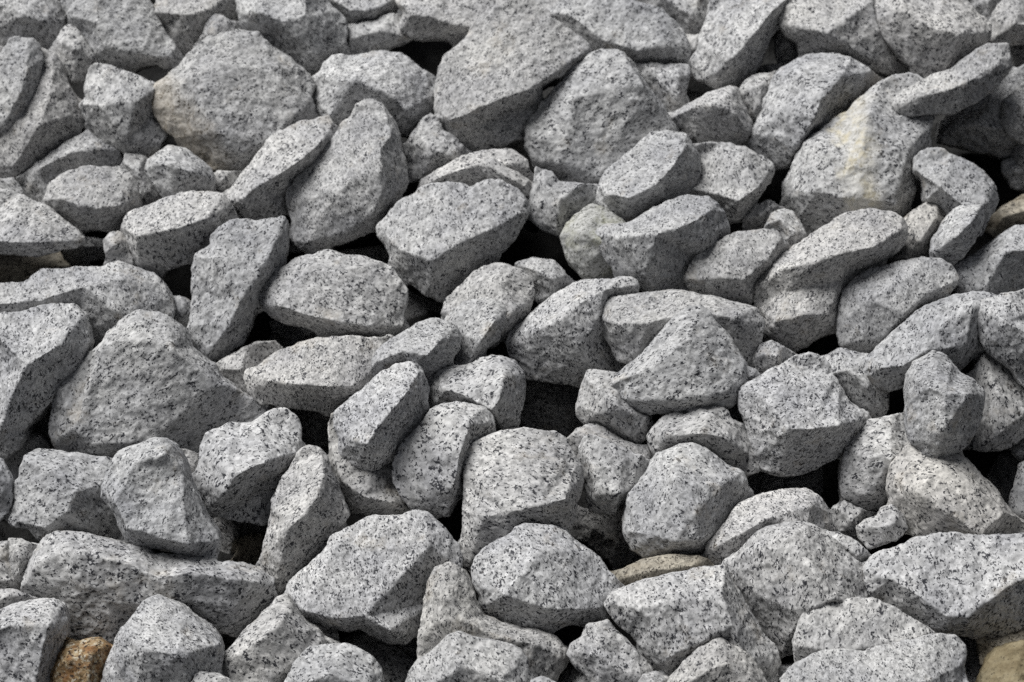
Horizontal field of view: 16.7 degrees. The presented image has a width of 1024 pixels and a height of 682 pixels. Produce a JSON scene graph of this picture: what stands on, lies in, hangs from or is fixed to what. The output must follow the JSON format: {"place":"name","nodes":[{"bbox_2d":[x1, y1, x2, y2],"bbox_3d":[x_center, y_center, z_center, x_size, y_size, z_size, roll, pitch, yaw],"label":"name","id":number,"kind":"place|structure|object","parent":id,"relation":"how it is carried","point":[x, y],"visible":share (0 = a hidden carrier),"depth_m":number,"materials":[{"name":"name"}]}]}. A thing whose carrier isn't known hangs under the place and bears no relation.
{"place":"outdoors","nodes":[
{"label":"outdoors","id":0,"kind":"place"},
{"bbox_2d":[34,414,53,448],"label":"granite rock","id":1,"kind":"object","parent":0,"point":[42,427],"visible":0.09,"depth_m":4.06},
{"bbox_2d":[0,303,94,461],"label":"granite rock","id":2,"kind":"object","parent":1,"relation":"on","point":[45,349],"visible":0.9,"depth_m":3.94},
{"bbox_2d":[289,409,329,453],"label":"granite rock","id":3,"kind":"object","parent":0,"point":[314,424],"visible":0.23,"depth_m":4.07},
{"bbox_2d":[1,0,1020,666],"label":"ground","id":4,"kind":"structure","parent":0,"point":[531,240],"depth_m":4.27,"materials":[{"name":"black"}]},
{"bbox_2d":[0,0,67,49],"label":"granite rock","id":5,"kind":"object","parent":4,"relation":"on","point":[42,23],"visible":0.47,"depth_m":4.31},
{"bbox_2d":[0,251,71,282],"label":"granite rock","id":6,"kind":"object","parent":4,"relation":"on","point":[14,268],"visible":0.33,"depth_m":4.21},
{"bbox_2d":[0,188,87,257],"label":"granite rock","id":7,"kind":"object","parent":6,"relation":"on","point":[29,227],"visible":1,"depth_m":4.10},
{"bbox_2d":[0,47,84,177],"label":"granite rock","id":8,"kind":"object","parent":4,"relation":"on","point":[45,123],"visible":0.63,"depth_m":4.21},
{"bbox_2d":[0,36,43,133],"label":"granite rock","id":9,"kind":"object","parent":8,"relation":"on","point":[21,61],"visible":0.9,"depth_m":4.21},
{"bbox_2d":[48,24,97,85],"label":"granite rock","id":10,"kind":"object","parent":8,"relation":"on","point":[71,49],"visible":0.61,"depth_m":4.29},
{"bbox_2d":[3,448,129,543],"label":"granite rock","id":11,"kind":"object","parent":4,"relation":"on","point":[55,490],"visible":0.67,"depth_m":3.83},
{"bbox_2d":[16,130,123,202],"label":"granite rock","id":12,"kind":"object","parent":4,"relation":"on","point":[86,147],"visible":0.57,"depth_m":4.21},
{"bbox_2d":[0,260,175,348],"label":"granite rock","id":13,"kind":"object","parent":4,"relation":"on","point":[107,296],"visible":0.59,"depth_m":4.03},
{"bbox_2d":[43,165,142,232],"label":"granite rock","id":14,"kind":"object","parent":4,"relation":"on","point":[87,198],"visible":0.78,"depth_m":4.12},
{"bbox_2d":[61,0,184,73],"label":"granite rock","id":15,"kind":"object","parent":4,"relation":"on","point":[132,36],"visible":0.78,"depth_m":4.28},
{"bbox_2d":[78,63,168,157],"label":"granite rock","id":16,"kind":"object","parent":4,"relation":"on","point":[115,105],"visible":0.7,"depth_m":4.21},
{"bbox_2d":[20,530,277,643],"bbox_3d":[-0.391,0.266,3.800,0.283,0.147,0.152,2,35,3],"label":"granite rock","id":17,"kind":"object","parent":4,"relation":"on","point":[101,586],"visible":0.69,"depth_m":3.74,"materials":[{"name":"stone"}]},
{"bbox_2d":[100,437,221,558],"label":"granite rock","id":18,"kind":"object","parent":17,"relation":"on","point":[150,496],"visible":1,"depth_m":3.76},
{"bbox_2d":[48,309,270,457],"bbox_3d":[-0.407,0.069,4.005,0.220,0.203,0.203,-28,26,34],"label":"granite rock","id":19,"kind":"object","parent":4,"relation":"on","point":[138,376],"visible":0.75,"depth_m":3.94,"materials":[{"name":"stone"}]},
{"bbox_2d":[101,594,224,681],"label":"granite rock","id":20,"kind":"object","parent":4,"relation":"on","point":[160,638],"visible":0.98,"depth_m":3.65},
{"bbox_2d":[120,190,238,279],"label":"granite rock","id":21,"kind":"object","parent":4,"relation":"on","point":[164,236],"visible":0.87,"depth_m":4.09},
{"bbox_2d":[144,145,215,197],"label":"granite rock","id":22,"kind":"object","parent":4,"relation":"on","point":[171,170],"visible":0.74,"depth_m":4.16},
{"bbox_2d":[154,0,238,55],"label":"granite rock","id":23,"kind":"object","parent":4,"relation":"on","point":[183,22],"visible":0.56,"depth_m":4.30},
{"bbox_2d":[151,29,317,171],"bbox_3d":[-0.335,-0.284,4.268,0.214,0.192,0.171,0,0,0],"label":"granite rock","id":24,"kind":"object","parent":4,"relation":"on","point":[233,100],"visible":0.78,"depth_m":4.20,"materials":[{"name":"stone"}]},
{"bbox_2d":[187,216,289,362],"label":"granite rock","id":25,"kind":"object","parent":4,"relation":"on","point":[237,263],"visible":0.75,"depth_m":4.03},
{"bbox_2d":[213,516,267,554],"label":"granite rock","id":26,"kind":"object","parent":4,"relation":"on","point":[233,532],"visible":0.24,"depth_m":3.96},
{"bbox_2d":[192,407,305,525],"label":"granite rock","id":27,"kind":"object","parent":26,"relation":"on","point":[242,468],"visible":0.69,"depth_m":3.86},
{"bbox_2d":[217,340,282,408],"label":"granite rock","id":28,"kind":"object","parent":4,"relation":"on","point":[233,366],"visible":0.37,"depth_m":4.02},
{"bbox_2d":[222,115,337,219],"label":"granite rock","id":29,"kind":"object","parent":4,"relation":"on","point":[277,165],"visible":0.69,"depth_m":4.15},
{"bbox_2d":[235,0,350,75],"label":"granite rock","id":30,"kind":"object","parent":4,"relation":"on","point":[310,36],"visible":0.68,"depth_m":4.28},
{"bbox_2d":[255,445,349,595],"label":"granite rock","id":31,"kind":"object","parent":4,"relation":"on","point":[309,514],"visible":0.73,"depth_m":3.81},
{"bbox_2d":[243,334,393,417],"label":"granite rock","id":32,"kind":"object","parent":4,"relation":"on","point":[326,376],"visible":0.81,"depth_m":3.95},
{"bbox_2d":[370,318,461,383],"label":"granite rock","id":33,"kind":"object","parent":32,"relation":"on","point":[431,347],"visible":0.75,"depth_m":3.94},
{"bbox_2d":[259,249,409,337],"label":"granite rock","id":34,"kind":"object","parent":4,"relation":"on","point":[324,293],"visible":0.9,"depth_m":4.03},
{"bbox_2d":[285,98,408,254],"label":"granite rock","id":35,"kind":"object","parent":4,"relation":"on","point":[349,184],"visible":0.86,"depth_m":4.13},
{"bbox_2d":[327,413,410,517],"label":"granite rock","id":36,"kind":"object","parent":4,"relation":"on","point":[366,493],"visible":0.44,"depth_m":3.86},
{"bbox_2d":[333,361,429,471],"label":"granite rock","id":37,"kind":"object","parent":36,"relation":"on","point":[378,418],"visible":0.88,"depth_m":3.86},
{"bbox_2d":[312,50,435,138],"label":"granite rock","id":38,"kind":"object","parent":4,"relation":"on","point":[399,86],"visible":0.63,"depth_m":4.22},
{"bbox_2d":[347,13,413,54],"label":"granite rock","id":39,"kind":"object","parent":4,"relation":"on","point":[383,32],"visible":0.7,"depth_m":4.30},
{"bbox_2d":[329,0,398,23],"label":"granite rock","id":40,"kind":"object","parent":39,"relation":"on","point":[356,11],"visible":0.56,"depth_m":4.32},
{"bbox_2d":[402,113,471,183],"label":"granite rock","id":41,"kind":"object","parent":4,"relation":"on","point":[430,145],"visible":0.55,"depth_m":4.20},
{"bbox_2d":[391,401,495,518],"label":"granite rock","id":42,"kind":"object","parent":4,"relation":"on","point":[428,462],"visible":0.85,"depth_m":3.84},
{"bbox_2d":[376,178,530,302],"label":"granite rock","id":43,"kind":"object","parent":4,"relation":"on","point":[441,241],"visible":0.87,"depth_m":4.08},
{"bbox_2d":[418,148,533,187],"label":"granite rock","id":44,"kind":"object","parent":43,"relation":"on","point":[465,169],"visible":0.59,"depth_m":4.16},
{"bbox_2d":[428,355,525,431],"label":"granite rock","id":45,"kind":"object","parent":4,"relation":"on","point":[495,385],"visible":0.68,"depth_m":3.92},
{"bbox_2d":[441,262,534,347],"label":"granite rock","id":46,"kind":"object","parent":4,"relation":"on","point":[511,287],"visible":0.63,"depth_m":4.03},
{"bbox_2d":[444,298,506,364],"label":"granite rock","id":47,"kind":"object","parent":46,"relation":"on","point":[481,323],"visible":0.72,"depth_m":3.98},
{"bbox_2d":[416,561,569,681],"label":"granite rock","id":48,"kind":"object","parent":4,"relation":"on","point":[451,604],"visible":0.67,"depth_m":3.71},
{"bbox_2d":[405,631,535,681],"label":"granite rock","id":49,"kind":"object","parent":48,"relation":"on","point":[459,656],"visible":1,"depth_m":3.63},
{"bbox_2d":[0,0,1023,681],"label":"rubble","id":50,"kind":"object","parent":4,"relation":"on","point":[1004,478],"visible":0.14,"depth_m":3.90,"materials":[{"name":"stone"}]},
{"bbox_2d":[0,598,70,681],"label":"granite rock","id":51,"kind":"object","parent":50,"relation":"on","point":[35,634],"visible":0.94,"depth_m":3.67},
{"bbox_2d":[50,637,112,681],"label":"granite rock","id":52,"kind":"object","parent":50,"relation":"on","point":[83,660],"visible":0.74,"depth_m":3.67,"materials":[{"name":"stone"}]},
{"bbox_2d":[222,593,341,681],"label":"granite rock","id":53,"kind":"object","parent":50,"relation":"on","point":[277,637],"visible":0.69,"depth_m":3.68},
{"bbox_2d":[284,643,384,681],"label":"granite rock","id":54,"kind":"object","parent":53,"relation":"on","point":[340,662],"visible":1,"depth_m":3.65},
{"bbox_2d":[566,619,653,681],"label":"granite rock","id":55,"kind":"object","parent":50,"relation":"on","point":[605,650],"visible":0.95,"depth_m":3.68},
{"bbox_2d":[667,637,766,681],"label":"granite rock","id":56,"kind":"object","parent":50,"relation":"on","point":[719,659],"visible":1,"depth_m":3.65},
{"bbox_2d":[792,597,935,662],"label":"granite rock","id":57,"kind":"object","parent":50,"relation":"on","point":[859,623],"visible":0.66,"depth_m":3.68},
{"bbox_2d":[862,531,1023,638],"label":"granite rock","id":58,"kind":"object","parent":50,"relation":"on","point":[971,586],"visible":0.91,"depth_m":3.72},
{"bbox_2d":[1000,82,1023,144],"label":"granite rock","id":59,"kind":"object","parent":50,"relation":"on","point":[1012,117],"visible":1,"depth_m":4.22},
{"bbox_2d":[433,0,591,151],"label":"granite rock","id":60,"kind":"object","parent":4,"relation":"on","point":[503,66],"visible":0.84,"depth_m":4.22,"materials":[{"name":"stone"}]},
{"bbox_2d":[395,0,508,46],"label":"granite rock","id":61,"kind":"object","parent":60,"relation":"on","point":[450,21],"visible":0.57,"depth_m":4.28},
{"bbox_2d":[457,427,583,573],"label":"granite rock","id":62,"kind":"object","parent":4,"relation":"on","point":[512,478],"visible":0.72,"depth_m":3.81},
{"bbox_2d":[471,523,624,633],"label":"granite rock","id":63,"kind":"object","parent":4,"relation":"on","point":[552,579],"visible":0.86,"depth_m":3.73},
{"bbox_2d":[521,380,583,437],"bbox_3d":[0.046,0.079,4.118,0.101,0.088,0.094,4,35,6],"label":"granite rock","id":64,"kind":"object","parent":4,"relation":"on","point":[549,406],"visible":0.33,"depth_m":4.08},
{"bbox_2d":[504,276,639,387],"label":"granite rock","id":65,"kind":"object","parent":64,"relation":"on","point":[557,337],"visible":0.75,"depth_m":3.99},
{"bbox_2d":[514,257,574,304],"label":"granite rock","id":66,"kind":"object","parent":65,"relation":"on","point":[550,277],"visible":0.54,"depth_m":4.06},
{"bbox_2d":[526,166,598,236],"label":"granite rock","id":67,"kind":"object","parent":4,"relation":"on","point":[556,204],"visible":0.81,"depth_m":4.13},
{"bbox_2d":[560,203,624,279],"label":"granite rock","id":68,"kind":"object","parent":4,"relation":"on","point":[581,241],"visible":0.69,"depth_m":4.08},
{"bbox_2d":[523,48,678,183],"bbox_3d":[0.100,-0.258,4.268,0.175,0.180,0.184,-33,23,2],"label":"granite rock","id":69,"kind":"object","parent":4,"relation":"on","point":[596,114],"visible":0.75,"depth_m":4.19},
{"bbox_2d":[571,505,642,570],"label":"granite rock","id":70,"kind":"object","parent":4,"relation":"on","point":[602,536],"visible":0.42,"depth_m":3.96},
{"bbox_2d":[578,434,650,514],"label":"granite rock","id":71,"kind":"object","parent":70,"relation":"on","point":[613,473],"visible":0.85,"depth_m":3.86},
{"bbox_2d":[567,423,653,458],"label":"granite rock","id":72,"kind":"object","parent":4,"relation":"on","point":[576,436],"visible":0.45,"depth_m":3.92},
{"bbox_2d":[575,369,654,443],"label":"granite rock","id":73,"kind":"object","parent":4,"relation":"on","point":[601,401],"visible":0.68,"depth_m":3.92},
{"bbox_2d":[548,0,690,63],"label":"granite rock","id":74,"kind":"object","parent":4,"relation":"on","point":[637,31],"visible":0.63,"depth_m":4.29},
{"bbox_2d":[595,130,700,221],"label":"granite rock","id":75,"kind":"object","parent":4,"relation":"on","point":[649,171],"visible":0.75,"depth_m":4.13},
{"bbox_2d":[610,554,713,585],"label":"granite rock","id":76,"kind":"object","parent":4,"relation":"on","point":[649,567],"visible":0.41,"depth_m":3.79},
{"bbox_2d":[595,194,729,292],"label":"granite rock","id":77,"kind":"object","parent":4,"relation":"on","point":[660,247],"visible":0.82,"depth_m":4.05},
{"bbox_2d":[635,62,690,111],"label":"granite rock","id":78,"kind":"object","parent":4,"relation":"on","point":[667,84],"visible":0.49,"depth_m":4.27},
{"bbox_2d":[636,0,708,34],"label":"granite rock","id":79,"kind":"object","parent":4,"relation":"on","point":[689,16],"visible":0.35,"depth_m":4.36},
{"bbox_2d":[601,289,765,367],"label":"granite rock","id":80,"kind":"object","parent":4,"relation":"on","point":[633,325],"visible":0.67,"depth_m":3.98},
{"bbox_2d":[610,304,747,414],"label":"granite rock","id":81,"kind":"object","parent":80,"relation":"on","point":[689,357],"visible":0.89,"depth_m":3.91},
{"bbox_2d":[622,442,754,557],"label":"granite rock","id":82,"kind":"object","parent":4,"relation":"on","point":[683,498],"visible":0.82,"depth_m":3.82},
{"bbox_2d":[604,565,780,681],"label":"granite rock","id":83,"kind":"object","parent":4,"relation":"on","point":[669,623],"visible":0.84,"depth_m":3.69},
{"bbox_2d":[646,405,759,477],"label":"granite rock","id":84,"kind":"object","parent":4,"relation":"on","point":[719,432],"visible":0.67,"depth_m":3.89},
{"bbox_2d":[668,85,753,145],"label":"granite rock","id":85,"kind":"object","parent":4,"relation":"on","point":[720,115],"visible":0.88,"depth_m":4.21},
{"bbox_2d":[689,141,774,223],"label":"granite rock","id":86,"kind":"object","parent":4,"relation":"on","point":[733,180],"visible":0.69,"depth_m":4.14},
{"bbox_2d":[683,228,790,304],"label":"granite rock","id":87,"kind":"object","parent":4,"relation":"on","point":[735,266],"visible":0.81,"depth_m":4.04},
{"bbox_2d":[688,0,788,89],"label":"granite rock","id":88,"kind":"object","parent":4,"relation":"on","point":[734,37],"visible":0.84,"depth_m":4.27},
{"bbox_2d":[701,488,833,564],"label":"granite rock","id":89,"kind":"object","parent":4,"relation":"on","point":[745,521],"visible":0.55,"depth_m":3.80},
{"bbox_2d":[721,521,868,658],"bbox_3d":[0.315,0.272,3.776,0.184,0.176,0.156,3,77,10],"label":"granite rock","id":90,"kind":"object","parent":4,"relation":"on","point":[785,575],"visible":0.66,"depth_m":3.72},
{"bbox_2d":[746,53,881,169],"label":"granite rock","id":91,"kind":"object","parent":4,"relation":"on","point":[806,96],"visible":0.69,"depth_m":4.20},
{"bbox_2d":[739,71,776,123],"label":"granite rock","id":92,"kind":"object","parent":91,"relation":"on","point":[753,89],"visible":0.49,"depth_m":4.23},
{"bbox_2d":[779,0,897,77],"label":"granite rock","id":93,"kind":"object","parent":91,"relation":"on","point":[850,28],"visible":0.75,"depth_m":4.25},
{"bbox_2d":[830,500,877,544],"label":"granite rock","id":94,"kind":"object","parent":4,"relation":"on","point":[847,517],"visible":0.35,"depth_m":3.89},
{"bbox_2d":[822,347,889,417],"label":"granite rock","id":95,"kind":"object","parent":4,"relation":"on","point":[861,390],"visible":0.47,"depth_m":3.95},
{"bbox_2d":[779,72,936,236],"bbox_3d":[0.418,-0.217,4.216,0.199,0.214,0.187,0,0,0],"label":"granite rock","id":96,"kind":"object","parent":4,"relation":"on","point":[862,151],"visible":0.73,"depth_m":4.15,"materials":[{"name":"stone"}]},
{"bbox_2d":[891,43,1012,116],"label":"granite rock","id":97,"kind":"object","parent":96,"relation":"on","point":[976,75],"visible":0.99,"depth_m":4.17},
{"bbox_2d":[837,412,907,511],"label":"granite rock","id":98,"kind":"object","parent":4,"relation":"on","point":[873,448],"visible":0.77,"depth_m":3.89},
{"bbox_2d":[779,633,968,681],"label":"granite rock","id":99,"kind":"object","parent":4,"relation":"on","point":[938,657],"visible":0.97,"depth_m":3.65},
{"bbox_2d":[856,504,907,549],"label":"granite rock","id":100,"kind":"object","parent":4,"relation":"on","point":[886,524],"visible":1,"depth_m":3.83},
{"bbox_2d":[836,256,959,352],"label":"granite rock","id":101,"kind":"object","parent":4,"relation":"on","point":[876,306],"visible":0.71,"depth_m":4.02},
{"bbox_2d":[888,201,945,262],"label":"granite rock","id":102,"kind":"object","parent":4,"relation":"on","point":[924,220],"visible":0.36,"depth_m":4.10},
{"bbox_2d":[863,291,995,391],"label":"granite rock","id":103,"kind":"object","parent":4,"relation":"on","point":[947,326],"visible":0.74,"depth_m":3.93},
{"bbox_2d":[874,0,991,77],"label":"granite rock","id":104,"kind":"object","parent":4,"relation":"on","point":[924,38],"visible":0.73,"depth_m":4.24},
{"bbox_2d":[885,441,1023,536],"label":"granite rock","id":105,"kind":"object","parent":4,"relation":"on","point":[956,492],"visible":0.73,"depth_m":3.82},
{"bbox_2d":[903,350,984,457],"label":"granite rock","id":106,"kind":"object","parent":105,"relation":"on","point":[944,399],"visible":0.99,"depth_m":3.84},
{"bbox_2d":[912,147,998,236],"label":"granite rock","id":107,"kind":"object","parent":4,"relation":"on","point":[948,181],"visible":0.75,"depth_m":4.10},
{"bbox_2d":[935,64,1023,160],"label":"granite rock","id":108,"kind":"object","parent":4,"relation":"on","point":[976,128],"visible":0.7,"depth_m":4.26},
{"bbox_2d":[988,0,1023,45],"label":"granite rock","id":109,"kind":"object","parent":108,"relation":"on","point":[1006,19],"visible":0.79,"depth_m":4.31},
{"bbox_2d":[953,225,1023,294],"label":"granite rock","id":110,"kind":"object","parent":4,"relation":"on","point":[995,266],"visible":0.62,"depth_m":4.06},
{"bbox_2d":[929,204,984,265],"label":"granite rock","id":111,"kind":"object","parent":110,"relation":"on","point":[955,236],"visible":0.93,"depth_m":4.06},
{"bbox_2d":[963,353,1023,451],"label":"granite rock","id":112,"kind":"object","parent":4,"relation":"on","point":[1001,426],"visible":0.6,"depth_m":3.93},
{"bbox_2d":[977,289,1023,386],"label":"granite rock","id":113,"kind":"object","parent":112,"relation":"on","point":[1000,319],"visible":0.91,"depth_m":3.92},
{"bbox_2d":[975,639,1023,681],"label":"granite rock","id":114,"kind":"object","parent":4,"relation":"on","point":[1004,662],"visible":1,"depth_m":3.68,"materials":[{"name":"stone"}]},
{"bbox_2d":[984,194,1023,238],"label":"granite rock","id":115,"kind":"object","parent":4,"relation":"on","point":[1008,215],"visible":0.62,"depth_m":4.18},
{"bbox_2d":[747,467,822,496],"bbox_3d":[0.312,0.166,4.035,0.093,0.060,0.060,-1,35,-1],"label":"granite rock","id":116,"kind":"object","parent":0,"point":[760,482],"visible":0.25,"depth_m":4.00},
{"bbox_2d":[738,352,871,476],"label":"granite rock","id":117,"kind":"object","parent":116,"relation":"on","point":[801,414],"visible":0.91,"depth_m":3.90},
{"bbox_2d":[753,208,907,352],"bbox_3d":[0.359,-0.072,4.092,0.230,0.128,0.179,-51,10,-5],"label":"granite rock","id":118,"kind":"object","parent":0,"point":[800,285],"visible":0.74,"depth_m":4.03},
{"label":"granite rock","id":119,"kind":"object","parent":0,"visible":0},
{"bbox_2d":[283,509,462,644],"bbox_3d":[-0.153,0.262,3.799,0.206,0.147,0.182,-12,22,-3],"label":"granite rock","id":120,"kind":"object","parent":119,"relation":"on","point":[370,575],"visible":0.87,"depth_m":3.75,"materials":[{"name":"stone"}]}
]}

